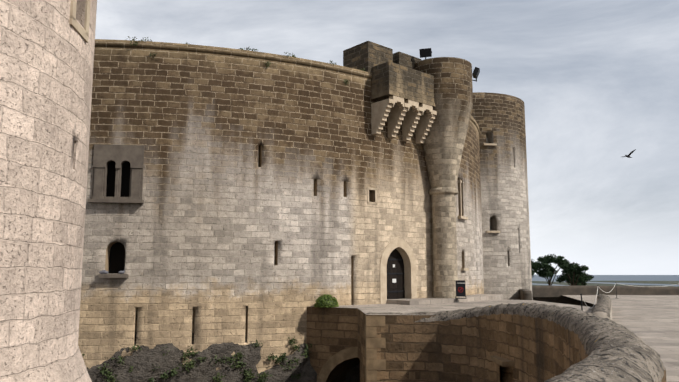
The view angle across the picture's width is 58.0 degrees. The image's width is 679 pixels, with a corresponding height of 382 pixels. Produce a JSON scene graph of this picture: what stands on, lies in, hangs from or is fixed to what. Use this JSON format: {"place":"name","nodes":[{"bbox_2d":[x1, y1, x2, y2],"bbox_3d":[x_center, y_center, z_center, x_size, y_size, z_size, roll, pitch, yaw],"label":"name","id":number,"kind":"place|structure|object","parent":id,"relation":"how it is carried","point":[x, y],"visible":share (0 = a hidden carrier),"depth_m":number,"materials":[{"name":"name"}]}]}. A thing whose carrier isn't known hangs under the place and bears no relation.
{"place":"outdoors","nodes":[
{"label":"outdoors","id":0,"kind":"place"},
{"bbox_2d":[87,332,359,381],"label":"rocks","id":1,"kind":"object","parent":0,"point":[143,360],"visible":0.12,"depth_m":28.26,"materials":[{"name":"grey stone"}]},
{"bbox_2d":[82,337,311,381],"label":"ivy","id":2,"kind":"object","parent":1,"relation":"on","point":[239,363],"visible":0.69,"depth_m":28.46,"materials":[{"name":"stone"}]},
{"bbox_2d":[343,41,420,72],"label":"rooftop parapet block","id":3,"kind":"structure","parent":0,"point":[367,55],"depth_m":35.20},
{"bbox_2d":[95,0,678,274],"label":"sky","id":4,"kind":"structure","parent":0,"point":[597,81],"materials":[{"name":"grey"}]},
{"bbox_2d":[520,289,531,299],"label":"stone block","id":5,"kind":"structure","parent":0,"point":[525,294],"depth_m":43.96,"materials":[{"name":"stone"}]},
{"bbox_2d":[531,259,545,277],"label":"pine tree","id":6,"kind":"object","parent":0,"point":[535,265],"depth_m":93.95,"materials":[{"name":"green plant"}]},
{"bbox_2d":[536,254,568,285],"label":"pine tree","id":7,"kind":"object","parent":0,"point":[548,270],"depth_m":96.49,"materials":[{"name":"green plant"}]},
{"bbox_2d":[555,262,588,285],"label":"pine tree","id":8,"kind":"object","parent":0,"point":[570,269],"depth_m":92.86,"materials":[{"name":"green plant"}]},
{"bbox_2d":[564,272,593,285],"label":"shrub","id":9,"kind":"object","parent":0,"point":[587,276],"depth_m":96.82,"materials":[{"name":"green plant"}]},
{"bbox_2d":[532,275,678,285],"bbox_3d":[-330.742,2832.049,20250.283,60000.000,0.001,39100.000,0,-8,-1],"label":"sea","id":10,"kind":"structure","parent":0,"point":[631,278],"depth_m":13292.87,"materials":[{"name":"liquid"}]},
{"bbox_2d":[532,281,678,286],"bbox_3d":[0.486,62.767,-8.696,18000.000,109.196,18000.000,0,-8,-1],"label":"shoreline","id":11,"kind":"structure","parent":0,"point":[601,284],"depth_m":6780.04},
{"bbox_2d":[563,295,678,381],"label":"paved terrace","id":12,"kind":"structure","parent":0,"point":[651,321],"depth_m":26.29,"materials":[{"name":"beige stone"}]},
{"bbox_2d":[580,282,616,310],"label":"chain posts","id":13,"kind":"object","parent":12,"relation":"on","point":[598,294],"visible":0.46,"depth_m":21.34,"materials":[{"name":"grey metal"}]},
{"bbox_2d":[532,285,678,306],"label":"low wall","id":14,"kind":"structure","parent":12,"relation":"on","point":[553,294],"depth_m":55.95,"materials":[{"name":"grey stone"}]},
{"bbox_2d":[582,283,676,308],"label":"rope barrier","id":15,"kind":"object","parent":12,"relation":"on","point":[612,289],"visible":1,"depth_m":43.66,"materials":[{"name":"beige fabric"}]},
{"bbox_2d":[622,149,635,157],"bbox_3d":[14.141,-1.816,29.966,0.705,0.382,0.469,-3,-8,23],"label":"flying bird","id":16,"kind":"object","parent":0,"point":[630,153],"visible":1,"depth_m":29.83},
{"label":"moat floor","id":17,"kind":"structure","parent":0,"visible":0},
{"bbox_2d":[0,0,96,381],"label":"keep tower","id":18,"kind":"structure","parent":17,"relation":"on","point":[46,63],"depth_m":10.60,"materials":[{"name":"beige stone"}]},
{"bbox_2d":[69,0,90,42],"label":"window frame","id":19,"kind":"object","parent":18,"relation":"attached to","point":[82,31],"visible":0.46,"depth_m":12.20,"materials":[{"name":"beige stone"}]},
{"bbox_2d":[78,46,483,372],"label":"castle wall","id":20,"kind":"structure","parent":17,"relation":"on","point":[255,216],"depth_m":30.00,"materials":[{"name":"beige stone"}]},
{"bbox_2d":[99,274,127,277],"bbox_3d":[-10.319,3.884,28.021,1.240,0.170,0.400,1,-8,-7],"label":"window sill","id":21,"kind":"structure","parent":20,"relation":"attached to","point":[113,275],"depth_m":27.83,"materials":[{"name":"stone"}]},
{"bbox_2d":[99,270,124,273],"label":"pigeons on sill","id":22,"kind":"object","parent":21,"relation":"on","point":[107,272],"visible":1,"depth_m":27.92,"materials":[{"name":"grey"}]},
{"bbox_2d":[87,164,143,203],"bbox_3d":[-10.377,-0.344,28.581,2.440,1.820,0.440,1,-8,-7],"label":"window frame","id":23,"kind":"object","parent":20,"relation":"attached to","point":[98,197],"depth_m":28.54,"materials":[{"name":"grey stone"}]},
{"bbox_2d":[109,242,124,273],"bbox_3d":[-10.418,3.158,28.960,0.900,1.520,0.080,1,-8,-7],"label":"arched window opening","id":24,"kind":"object","parent":20,"relation":"attached to","point":[117,259],"visible":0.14,"depth_m":28.91,"materials":[{"name":"black"}]},
{"bbox_2d":[91,144,143,198],"bbox_3d":[-10.401,-0.867,28.857,2.280,2.610,0.290,1,-8,-7],"label":"window surround","id":25,"kind":"object","parent":20,"relation":"attached to","point":[106,154],"visible":0.75,"depth_m":28.79,"materials":[{"name":"grey stone"}]},
{"bbox_2d":[116,168,118,195],"bbox_3d":[-10.389,-0.400,28.689,0.095,1.360,0.100,0,-8,-1],"label":"window column","id":26,"kind":"structure","parent":25,"relation":"attached to","point":[117,182],"depth_m":28.64,"materials":[{"name":"grey stone"}]},
{"bbox_2d":[106,161,129,196],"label":"window openings","id":27,"kind":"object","parent":20,"relation":"attached to","point":[125,180],"depth_m":29.15,"materials":[{"name":"black"}]},
{"bbox_2d":[128,36,364,85],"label":"wall weeds","id":28,"kind":"object","parent":20,"relation":"on","point":[136,43],"depth_m":30.96,"materials":[{"name":"green plant"}]},
{"bbox_2d":[95,39,479,137],"bbox_3d":[-13.282,-3.817,54.203,50.090,0.320,50.090,0,-8,-1],"label":"wall coping","id":29,"kind":"object","parent":20,"relation":"attached to","point":[192,47],"visible":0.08,"depth_m":30.68,"materials":[{"name":"brown stone"}]},
{"bbox_2d":[367,187,376,204],"bbox_3d":[1.754,0.273,33.545,0.680,0.905,0.130,6,-10,-37],"label":"window frame","id":30,"kind":"object","parent":20,"relation":"attached to","point":[375,192],"visible":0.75,"depth_m":33.48,"materials":[{"name":"stone"}]},
{"bbox_2d":[387,249,404,298],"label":"gate door","id":31,"kind":"structure","parent":20,"relation":"in","point":[398,285],"depth_m":34.76,"materials":[{"name":"brown wood"}]},
{"bbox_2d":[387,258,404,292],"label":"door straps","id":32,"kind":"object","parent":31,"relation":"attached to","point":[395,273],"visible":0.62,"depth_m":34.71,"materials":[{"name":"black metal"}]},
{"bbox_2d":[380,238,416,303],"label":"gate voussoirs","id":33,"kind":"object","parent":20,"relation":"attached to","point":[410,282],"visible":0.83,"depth_m":34.79,"materials":[{"name":"beige stone"}]},
{"bbox_2d":[371,61,435,108],"bbox_3d":[3.724,-5.921,35.178,4.000,1.870,1.400,7,-10,-41],"label":"machicolation box","id":34,"kind":"object","parent":20,"relation":"on","point":[388,78],"visible":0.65,"depth_m":34.19,"materials":[{"name":"brown stone"}]},
{"bbox_2d":[371,95,436,143],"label":"corbels","id":35,"kind":"object","parent":20,"relation":"attached to","point":[405,116],"visible":0.94,"depth_m":34.63,"materials":[{"name":"stone"}]},
{"bbox_2d":[387,294,503,304],"bbox_3d":[6.945,6.612,37.328,2.733,0.320,12.489,-6,-10,37],"label":"gate landing","id":36,"kind":"object","parent":20,"relation":"attached to","point":[474,297],"visible":0.6,"depth_m":34.46,"materials":[{"name":"beige stone"}]},
{"bbox_2d":[455,280,465,298],"bbox_3d":[6.886,5.600,34.827,0.600,1.020,0.400,-1,-8,10],"label":"information sign","id":37,"kind":"object","parent":36,"relation":"on","point":[459,283],"visible":1,"depth_m":34.81,"materials":[{"name":"black metal"}]},
{"bbox_2d":[458,180,468,270],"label":"window trim","id":38,"kind":"structure","parent":20,"relation":"attached to","point":[463,218],"depth_m":40.24,"materials":[{"name":"stone"}]},
{"bbox_2d":[306,306,512,381],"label":"stone bridge","id":39,"kind":"structure","parent":17,"relation":"on","point":[331,331],"depth_m":28.92,"materials":[{"name":"brown stone"}]},
{"bbox_2d":[317,347,357,381],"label":"arch ring","id":40,"kind":"object","parent":39,"relation":"attached to","point":[331,363],"visible":0.41,"depth_m":29.34,"materials":[{"name":"brown stone"}]},
{"bbox_2d":[365,315,385,381],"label":"corner quoins","id":41,"kind":"object","parent":39,"relation":"attached to","point":[374,364],"visible":0.96,"depth_m":24.29,"materials":[{"name":"beige stone"}]},
{"bbox_2d":[415,57,472,297],"bbox_3d":[6.240,-0.316,36.868,3.800,14.730,3.800,0,-8,-1],"label":"turret","id":42,"kind":"object","parent":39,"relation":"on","point":[443,144],"visible":0.88,"depth_m":35.98,"materials":[{"name":"beige stone"}]},
{"bbox_2d":[419,48,431,58],"bbox_3d":[5.179,-8.138,36.683,0.722,0.826,0.399,-2,-8,16],"label":"floodlight","id":43,"kind":"object","parent":42,"relation":"on","point":[426,52],"visible":0.88,"depth_m":36.58,"materials":[{"name":"black metal"}]},
{"bbox_2d":[472,67,479,81],"bbox_3d":[8.492,-7.201,38.049,0.447,0.832,0.722,-2,-8,16],"label":"floodlight","id":44,"kind":"object","parent":42,"relation":"attached to","point":[476,72],"visible":1,"depth_m":37.75,"materials":[{"name":"black metal"}]},
{"bbox_2d":[308,299,593,314],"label":"bridge walkway","id":45,"kind":"structure","parent":39,"relation":"on","point":[392,308],"depth_m":30.54,"materials":[{"name":"beige stone"}]},
{"bbox_2d":[314,294,338,307],"bbox_3d":[-0.639,5.421,30.311,1.251,0.669,1.231,0,-8,-1],"label":"topiary bush","id":46,"kind":"object","parent":45,"relation":"on","point":[323,297],"depth_m":29.97,"materials":[{"name":"green plant"}]},
{"bbox_2d":[471,92,532,299],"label":"tower","id":47,"kind":"structure","parent":17,"relation":"on","point":[499,118],"depth_m":50.51,"materials":[{"name":"beige stone"}]},
{"bbox_2d":[483,143,499,232],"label":"window sills","id":48,"kind":"structure","parent":47,"relation":"attached to","point":[489,144],"depth_m":50.26,"materials":[{"name":"stone"}]},
{"bbox_2d":[366,303,665,381],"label":"bridge parapet wall","id":49,"kind":"structure","parent":17,"relation":"on","point":[535,342],"depth_m":18.87,"materials":[{"name":"brown stone"}]},
{"bbox_2d":[490,356,514,365],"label":"lintel","id":50,"kind":"structure","parent":49,"relation":"on","point":[501,361],"depth_m":20.31,"materials":[{"name":"stone"}]},
{"bbox_2d":[591,294,611,319],"bbox_3d":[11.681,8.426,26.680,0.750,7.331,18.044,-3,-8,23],"label":"stone post","id":51,"kind":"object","parent":17,"relation":"on","point":[602,308],"depth_m":22.34,"materials":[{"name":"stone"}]}
]}

